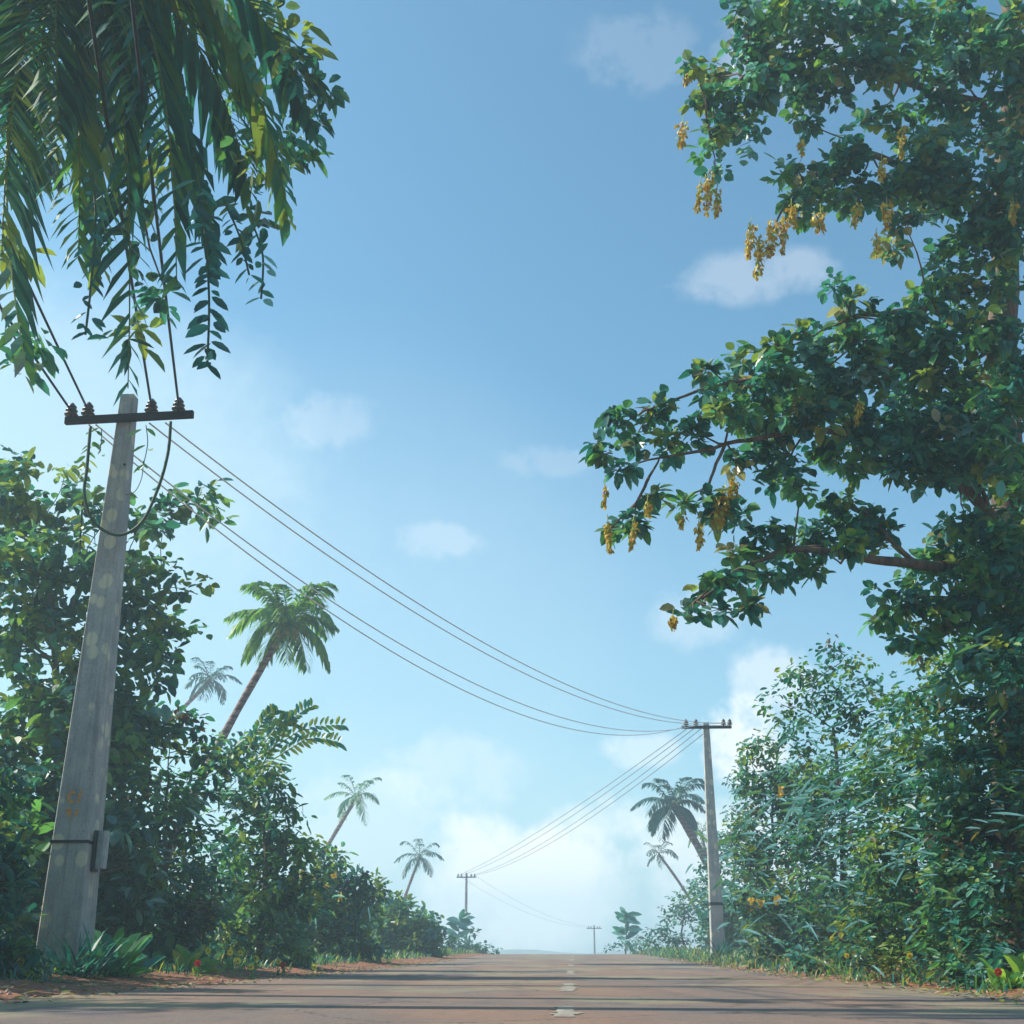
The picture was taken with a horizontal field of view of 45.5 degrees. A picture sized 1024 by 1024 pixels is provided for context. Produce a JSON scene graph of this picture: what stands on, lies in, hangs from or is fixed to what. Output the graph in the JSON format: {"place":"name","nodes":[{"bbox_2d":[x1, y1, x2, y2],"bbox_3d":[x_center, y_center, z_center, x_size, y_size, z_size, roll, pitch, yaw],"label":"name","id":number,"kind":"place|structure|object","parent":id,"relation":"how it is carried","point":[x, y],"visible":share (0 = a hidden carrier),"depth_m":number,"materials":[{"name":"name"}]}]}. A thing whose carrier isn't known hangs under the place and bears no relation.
{"place":"outdoors","nodes":[
{"label":"outdoors","id":0,"kind":"place"},
{"bbox_2d":[277,962,289,974],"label":"wild flower","id":1,"kind":"object","parent":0,"point":[282,965],"visible":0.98,"depth_m":24.33,"materials":[{"name":"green plant"}]},
{"bbox_2d":[0,954,1023,1023],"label":"road","id":2,"kind":"structure","parent":0,"point":[525,988],"depth_m":11.74,"materials":[{"name":"grey asphalt"}]},
{"bbox_2d":[550,956,581,1016],"bbox_3d":[2.036,15.332,41.768,0.271,0.408,95.097,-1,-20,3],"label":"road marking","id":3,"kind":"object","parent":2,"relation":"on","point":[565,1011],"visible":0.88,"depth_m":9.68,"materials":[{"name":"white paint"}]},
{"bbox_2d":[0,951,1023,998],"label":"ground","id":4,"kind":"structure","parent":0,"point":[39,991],"depth_m":18.93,"materials":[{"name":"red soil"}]},
{"bbox_2d":[15,955,24,977],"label":"wild flower","id":5,"kind":"object","parent":4,"relation":"on","point":[22,961],"visible":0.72,"depth_m":15.91,"materials":[{"name":"green plant"}]},
{"bbox_2d":[0,751,90,978],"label":"hedge shrub","id":6,"kind":"object","parent":4,"relation":"on","point":[15,874],"visible":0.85,"depth_m":16.04,"materials":[{"name":"green plant"}]},
{"bbox_2d":[3,936,111,973],"bbox_3d":[-6.657,6.217,17.302,1.877,0.667,1.660,0,-20,0],"label":"grass tuft","id":7,"kind":"object","parent":4,"relation":"on","point":[57,963],"visible":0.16,"depth_m":17.47,"materials":[{"name":"green plant"}]},
{"bbox_2d":[36,920,153,978],"bbox_3d":[-6.085,6.131,17.219,2.163,0.840,2.037,0,-20,0],"label":"grass tuft","id":8,"kind":"object","parent":4,"relation":"on","point":[76,970],"visible":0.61,"depth_m":17.27,"materials":[{"name":"green plant"}]},
{"bbox_2d":[36,394,193,973],"bbox_3d":[-6.562,2.547,19.604,2.249,9.678,0.689,0,-20,0],"label":"utility pole","id":9,"kind":"object","parent":4,"relation":"on","point":[79,841],"visible":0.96,"depth_m":19.12,"materials":[{"name":"concrete"}]},
{"bbox_2d":[10,321,71,410],"bbox_3d":[-6.252,-7.277,5.378,0.042,0.438,33.266,2,-20,-4],"label":"power wire","id":10,"kind":"object","parent":9,"relation":"attached to","point":[55,387],"visible":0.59,"depth_m":19.94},
{"bbox_2d":[0,220,88,409],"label":"power wire","id":11,"kind":"object","parent":9,"relation":"attached to","point":[56,343],"visible":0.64,"depth_m":18.28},
{"bbox_2d":[69,432,99,561],"bbox_3d":[-7.087,-0.287,20.209,0.402,2.386,0.308,0,-20,0],"label":"hanging vine","id":12,"kind":"object","parent":9,"relation":"hanging from","point":[80,526],"visible":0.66,"depth_m":20.07,"materials":[{"name":"green plant"}]},
{"bbox_2d":[90,428,104,455],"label":"hanging vine","id":13,"kind":"object","parent":9,"relation":"hanging from","point":[100,434],"visible":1,"depth_m":20.19,"materials":[{"name":"green plant"}]},
{"bbox_2d":[87,0,152,406],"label":"power wire","id":14,"kind":"object","parent":9,"relation":"attached to","point":[93,32],"visible":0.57,"depth_m":13.04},
{"bbox_2d":[83,421,171,536],"bbox_3d":[-6.332,-0.557,19.983,1.383,2.017,0.052,0,-20,0],"label":"cable loop","id":15,"kind":"object","parent":9,"relation":"hanging from","point":[139,524],"visible":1,"depth_m":19.91,"materials":[{"name":"black rubber"},{"name":"wire"}]},
{"bbox_2d":[127,426,155,473],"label":"hanging vine","id":16,"kind":"object","parent":9,"relation":"hanging from","point":[152,432],"visible":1,"depth_m":20.18,"materials":[{"name":"green plant"}]},
{"bbox_2d":[125,461,143,494],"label":"hanging vine","id":17,"kind":"object","parent":16,"relation":"hanging from","point":[139,483],"visible":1,"depth_m":19.94,"materials":[{"name":"green plant"}]},
{"bbox_2d":[130,0,179,404],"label":"power wire","id":18,"kind":"object","parent":9,"relation":"attached to","point":[135,32],"visible":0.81,"depth_m":14.46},
{"bbox_2d":[0,445,238,967],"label":"hedge tree","id":19,"kind":"object","parent":4,"relation":"on","point":[39,616],"visible":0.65,"depth_m":25.17,"materials":[{"name":"green plant"}]},
{"bbox_2d":[86,926,165,976],"bbox_3d":[-6.239,6.671,18.539,1.747,0.728,1.531,0,-20,0],"label":"broadleaf plant","id":20,"kind":"object","parent":4,"relation":"on","point":[131,949],"visible":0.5,"depth_m":18.40,"materials":[{"name":"green plant"}]},
{"bbox_2d":[0,0,321,405],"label":"palm tree","id":21,"kind":"object","parent":4,"relation":"on","point":[169,52],"visible":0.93,"depth_m":13.79,"materials":[{"name":"green plant"}]},
{"bbox_2d":[71,169,108,339],"bbox_3d":[-4.134,-2.579,12.206,0.412,1.969,0.327,-14,-24,33],"label":"hanging vine","id":22,"kind":"object","parent":21,"relation":"hanging from","point":[97,322],"visible":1,"depth_m":12.19,"materials":[{"name":"green plant"}]},
{"bbox_2d":[173,170,230,379],"bbox_3d":[-3.068,-2.393,12.111,0.766,2.384,0.309,0,-20,0],"label":"hanging vine","id":23,"kind":"object","parent":21,"relation":"hanging from","point":[212,276],"visible":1,"depth_m":12.07,"materials":[{"name":"leaf"},{"name":"stem"}]},
{"bbox_2d":[210,200,264,284],"bbox_3d":[-2.869,-2.797,12.697,0.700,1.057,0.216,-1,-20,4],"label":"hanging vine","id":24,"kind":"object","parent":21,"relation":"hanging from","point":[234,214],"visible":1,"depth_m":12.69,"materials":[{"name":"green plant"}]},
{"bbox_2d":[244,222,276,306],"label":"hanging vine","id":25,"kind":"object","parent":21,"relation":"hanging from","point":[261,246],"visible":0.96,"depth_m":13.20,"materials":[{"name":"green plant"}]},
{"bbox_2d":[0,0,349,395],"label":"broadleaf tree","id":26,"kind":"object","parent":4,"relation":"on","point":[318,86],"visible":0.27,"depth_m":15.97,"materials":[{"name":"green plant"}]},
{"bbox_2d":[97,690,290,967],"bbox_3d":[-8.119,7.056,25.416,6.536,6.772,6.196,0,-20,0],"label":"hedge shrub","id":27,"kind":"object","parent":4,"relation":"on","point":[205,913],"visible":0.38,"depth_m":25.84,"materials":[{"name":"green plant"}]},
{"bbox_2d":[160,944,227,972],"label":"broadleaf plant","id":28,"kind":"object","parent":4,"relation":"on","point":[189,959],"visible":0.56,"depth_m":22.01,"materials":[{"name":"green plant"}]},
{"bbox_2d":[152,657,241,738],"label":"palm tree","id":29,"kind":"object","parent":4,"relation":"on","point":[217,687],"visible":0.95,"depth_m":98.89,"materials":[{"name":"green plant"}]},
{"bbox_2d":[194,960,207,976],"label":"wild flower","id":30,"kind":"object","parent":4,"relation":"on","point":[197,963],"visible":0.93,"depth_m":20.58,"materials":[{"name":"red plant"}]},
{"bbox_2d":[199,947,215,958],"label":"wild flower","id":31,"kind":"object","parent":4,"relation":"on","point":[207,950],"visible":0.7,"depth_m":22.54,"materials":[{"name":"yellow plant"}]},
{"bbox_2d":[221,949,232,975],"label":"wild flower","id":32,"kind":"object","parent":4,"relation":"on","point":[229,952],"visible":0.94,"depth_m":22.05,"materials":[{"name":"yellow plant"}]},
{"bbox_2d":[230,957,242,977],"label":"wild flower","id":33,"kind":"object","parent":4,"relation":"on","point":[237,960],"visible":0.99,"depth_m":21.72,"materials":[{"name":"green plant"}]},
{"bbox_2d":[236,950,246,974],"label":"wild flower","id":34,"kind":"object","parent":4,"relation":"on","point":[239,952],"visible":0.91,"depth_m":22.98,"materials":[{"name":"green plant"}]},
{"bbox_2d":[157,581,339,869],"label":"palm tree","id":35,"kind":"object","parent":4,"relation":"on","point":[291,624],"visible":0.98,"depth_m":46.97,"materials":[{"name":"green plant"}]},
{"bbox_2d":[247,963,258,978],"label":"wild flower","id":36,"kind":"object","parent":4,"relation":"on","point":[250,966],"visible":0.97,"depth_m":21.97,"materials":[{"name":"yellow plant"}]},
{"bbox_2d":[251,955,260,974],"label":"wild flower","id":37,"kind":"object","parent":4,"relation":"on","point":[255,958],"visible":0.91,"depth_m":22.94,"materials":[{"name":"green plant"}]},
{"bbox_2d":[197,697,348,966],"bbox_3d":[-6.221,8.584,31.129,3.813,7.316,3.549,6,-21,-16],"label":"hedge tree","id":38,"kind":"object","parent":4,"relation":"on","point":[276,897],"visible":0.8,"depth_m":30.77,"materials":[{"name":"green plant"}]},
{"bbox_2d":[272,959,281,975],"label":"wild flower","id":39,"kind":"object","parent":4,"relation":"on","point":[278,961],"visible":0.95,"depth_m":24.34,"materials":[{"name":"green plant"}]},
{"bbox_2d":[310,964,318,973],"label":"wild flower","id":40,"kind":"object","parent":4,"relation":"on","point":[314,966],"visible":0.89,"depth_m":26.66,"materials":[{"name":"yellow plant"}]},
{"bbox_2d":[280,839,406,963],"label":"hedge shrub","id":41,"kind":"object","parent":4,"relation":"on","point":[335,932],"visible":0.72,"depth_m":41.62,"materials":[{"name":"green plant"}]},
{"bbox_2d":[318,775,381,860],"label":"palm tree","id":42,"kind":"object","parent":4,"relation":"on","point":[353,802],"visible":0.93,"depth_m":109.40,"materials":[{"name":"green plant"}]},
{"bbox_2d":[370,889,455,957],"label":"hedge shrub","id":43,"kind":"object","parent":4,"relation":"on","point":[393,929],"visible":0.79,"depth_m":58.24,"materials":[{"name":"green plant"}]},
{"bbox_2d":[394,839,443,899],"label":"palm tree","id":44,"kind":"object","parent":4,"relation":"on","point":[418,858],"visible":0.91,"depth_m":123.18,"materials":[{"name":"green plant"}]},
{"bbox_2d":[445,909,475,940],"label":"young tree","id":45,"kind":"object","parent":4,"relation":"on","point":[463,922],"visible":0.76,"depth_m":90.88,"materials":[{"name":"green plant"}]},
{"bbox_2d":[457,873,475,942],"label":"utility pole","id":46,"kind":"object","parent":4,"relation":"on","point":[466,876],"visible":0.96,"depth_m":124.47,"materials":[{"name":"concrete"}]},
{"bbox_2d":[460,729,686,874],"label":"power wire","id":47,"kind":"object","parent":46,"relation":"attached to","point":[591,796],"visible":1,"depth_m":65.20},
{"bbox_2d":[464,729,692,874],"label":"power wire","id":48,"kind":"object","parent":46,"relation":"attached to","point":[597,798],"visible":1,"depth_m":64.83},
{"bbox_2d":[474,729,700,874],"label":"power wire","id":49,"kind":"object","parent":46,"relation":"attached to","point":[606,800],"visible":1,"depth_m":65.11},
{"bbox_2d":[478,734,702,874],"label":"power wire","id":50,"kind":"object","parent":46,"relation":"attached to","point":[609,804],"visible":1,"depth_m":65.75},
{"bbox_2d":[444,926,502,954],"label":"hedge shrub","id":51,"kind":"object","parent":4,"relation":"on","point":[451,941],"visible":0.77,"depth_m":86.39,"materials":[{"name":"green plant"}]},
{"bbox_2d":[0,785,993,962],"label":"undergrowth","id":52,"kind":"object","parent":4,"relation":"on","point":[39,827],"visible":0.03,"depth_m":32.05,"materials":[{"name":"green plant"}]},
{"bbox_2d":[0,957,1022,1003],"bbox_3d":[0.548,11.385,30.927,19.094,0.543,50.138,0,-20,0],"label":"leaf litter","id":53,"kind":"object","parent":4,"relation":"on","point":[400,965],"visible":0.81,"depth_m":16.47,"materials":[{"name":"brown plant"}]},
{"bbox_2d":[0,944,1023,994],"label":"verge grass","id":54,"kind":"structure","parent":4,"relation":"on","point":[679,953],"depth_m":28.68,"materials":[{"name":"green plant"}]},
{"bbox_2d":[587,925,601,953],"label":"utility pole","id":55,"kind":"object","parent":4,"relation":"on","point":[593,928],"visible":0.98,"depth_m":189.07,"materials":[{"name":"concrete"}]},
{"bbox_2d":[603,932,647,953],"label":"hedge shrub","id":56,"kind":"object","parent":4,"relation":"on","point":[627,946],"visible":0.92,"depth_m":91.30,"materials":[{"name":"green plant"}]},
{"bbox_2d":[611,907,642,953],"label":"young tree","id":57,"kind":"object","parent":4,"relation":"on","point":[626,918],"visible":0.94,"depth_m":92.68,"materials":[{"name":"green plant"}]},
{"bbox_2d":[631,879,702,949],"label":"hedge tree","id":58,"kind":"object","parent":4,"relation":"on","point":[676,940],"visible":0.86,"depth_m":79.75,"materials":[{"name":"green plant"}]},
{"bbox_2d":[644,841,707,935],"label":"palm tree","id":59,"kind":"object","parent":4,"relation":"on","point":[674,855],"visible":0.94,"depth_m":113.61,"materials":[{"name":"green plant"}]},
{"bbox_2d":[630,777,724,890],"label":"palm tree","id":60,"kind":"object","parent":4,"relation":"on","point":[685,817],"visible":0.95,"depth_m":89.42,"materials":[{"name":"green plant"}]},
{"bbox_2d":[688,821,719,851],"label":"palm tree","id":61,"kind":"object","parent":4,"relation":"on","point":[704,835],"visible":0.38,"depth_m":108.50,"materials":[{"name":"green plant"}]},
{"bbox_2d":[681,719,731,956],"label":"utility pole","id":62,"kind":"object","parent":4,"relation":"on","point":[716,918],"visible":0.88,"depth_m":48.53,"materials":[{"name":"concrete"}]},
{"bbox_2d":[88,424,684,735],"bbox_3d":[-0.064,4.582,35.211,0.028,2.303,34.092,-9,-22,23],"label":"power wire","id":63,"kind":"object","parent":62,"relation":"attached to","point":[108,441],"visible":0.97,"depth_m":26.98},
{"bbox_2d":[95,424,695,731],"bbox_3d":[0.201,4.470,35.239,0.028,2.114,34.203,-9,-22,24],"label":"power wire","id":64,"kind":"object","parent":62,"relation":"attached to","point":[105,432],"visible":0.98,"depth_m":26.88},
{"bbox_2d":[149,423,721,723],"bbox_3d":[1.230,4.210,35.281,0.028,1.757,34.272,-9,-22,24],"label":"power wire","id":65,"kind":"object","parent":62,"relation":"attached to","point":[376,587],"visible":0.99,"depth_m":26.45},
{"bbox_2d":[165,422,729,722],"bbox_3d":[1.494,4.146,35.291,0.028,1.668,34.260,-9,-22,24],"label":"power wire","id":66,"kind":"object","parent":62,"relation":"attached to","point":[392,586],"visible":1,"depth_m":26.56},
{"bbox_2d":[709,945,725,959],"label":"grass tuft","id":67,"kind":"object","parent":4,"relation":"on","point":[717,953],"visible":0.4,"depth_m":44.24,"materials":[{"name":"green plant"}]},
{"bbox_2d":[673,776,770,951],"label":"hedge tree","id":68,"kind":"object","parent":4,"relation":"on","point":[705,924],"visible":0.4,"depth_m":58.57,"materials":[{"name":"green plant"}]},
{"bbox_2d":[708,937,735,957],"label":"grass tuft","id":69,"kind":"object","parent":4,"relation":"on","point":[729,947],"visible":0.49,"depth_m":46.65,"materials":[{"name":"green plant"}]},
{"bbox_2d":[673,725,897,968],"bbox_3d":[7.428,9.374,34.120,5.841,7.307,7.180,13,-23,-31],"label":"hedge tree","id":70,"kind":"object","parent":4,"relation":"on","point":[774,923],"visible":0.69,"depth_m":34.44,"materials":[{"name":"green plant"}]},
{"bbox_2d":[771,953,801,971],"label":"grass tuft","id":71,"kind":"object","parent":4,"relation":"on","point":[787,967],"visible":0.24,"depth_m":28.15,"materials":[{"name":"green plant"}]},
{"bbox_2d":[579,0,1023,953],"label":"flowering tree","id":72,"kind":"object","parent":4,"relation":"on","point":[963,436],"visible":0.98,"depth_m":18.87,"materials":[{"name":"green plant"}]},
{"bbox_2d":[805,950,851,974],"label":"grass tuft","id":73,"kind":"object","parent":4,"relation":"on","point":[822,968],"visible":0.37,"depth_m":23.92,"materials":[{"name":"green plant"}]},
{"bbox_2d":[825,937,841,977],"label":"wild flower","id":74,"kind":"object","parent":4,"relation":"on","point":[832,939],"visible":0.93,"depth_m":22.53,"materials":[{"name":"green plant"}]},
{"bbox_2d":[718,633,956,975],"bbox_3d":[6.810,5.915,24.760,5.828,7.528,6.623,13,-24,-32],"label":"hedge tree","id":75,"kind":"object","parent":4,"relation":"on","point":[811,784],"visible":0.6,"depth_m":25.73,"materials":[{"name":"green plant"}]},
{"bbox_2d":[835,948,846,976],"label":"wild flower","id":76,"kind":"object","parent":4,"relation":"on","point":[838,966],"visible":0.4,"depth_m":22.11,"materials":[{"name":"green plant"}]},
{"bbox_2d":[840,952,853,979],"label":"wild flower","id":77,"kind":"object","parent":4,"relation":"on","point":[846,955],"visible":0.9,"depth_m":21.56,"materials":[{"name":"green plant"}]},
{"bbox_2d":[853,961,905,979],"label":"grass tuft","id":78,"kind":"object","parent":4,"relation":"on","point":[864,968],"visible":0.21,"depth_m":19.96,"materials":[{"name":"green plant"}]},
{"bbox_2d":[745,650,1023,983],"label":"hedge tree","id":79,"kind":"object","parent":4,"relation":"on","point":[875,939],"visible":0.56,"depth_m":19.49,"materials":[{"name":"green plant"}]},
{"bbox_2d":[903,953,921,982],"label":"wild flower","id":80,"kind":"object","parent":4,"relation":"on","point":[909,961],"visible":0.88,"depth_m":17.61,"materials":[{"name":"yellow plant"}]},
{"bbox_2d":[802,582,1023,989],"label":"hedge tree","id":81,"kind":"object","parent":4,"relation":"on","point":[955,812],"visible":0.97,"depth_m":16.03,"materials":[{"name":"green plant"}]},
{"bbox_2d":[889,945,943,982],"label":"grass tuft","id":82,"kind":"object","parent":4,"relation":"on","point":[923,973],"visible":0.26,"depth_m":17.80,"materials":[{"name":"green plant"}]},
{"bbox_2d":[988,968,1004,991],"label":"wild flower","id":83,"kind":"object","parent":4,"relation":"on","point":[999,983],"visible":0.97,"depth_m":13.81,"materials":[{"name":"green plant"}]},
{"bbox_2d":[977,952,1023,989],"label":"broadleaf plant","id":84,"kind":"object","parent":4,"relation":"on","point":[1015,976],"visible":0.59,"depth_m":14.09,"materials":[{"name":"green plant"}]},
{"bbox_2d":[0,0,1023,953],"label":"sky","id":85,"kind":"structure","parent":0,"point":[503,246],"materials":[{"name":"blue"}]},
{"bbox_2d":[487,949,637,953],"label":"hills","id":86,"kind":"structure","parent":0,"point":[515,951],"depth_m":522.76,"materials":[{"name":"grey"}]}
]}

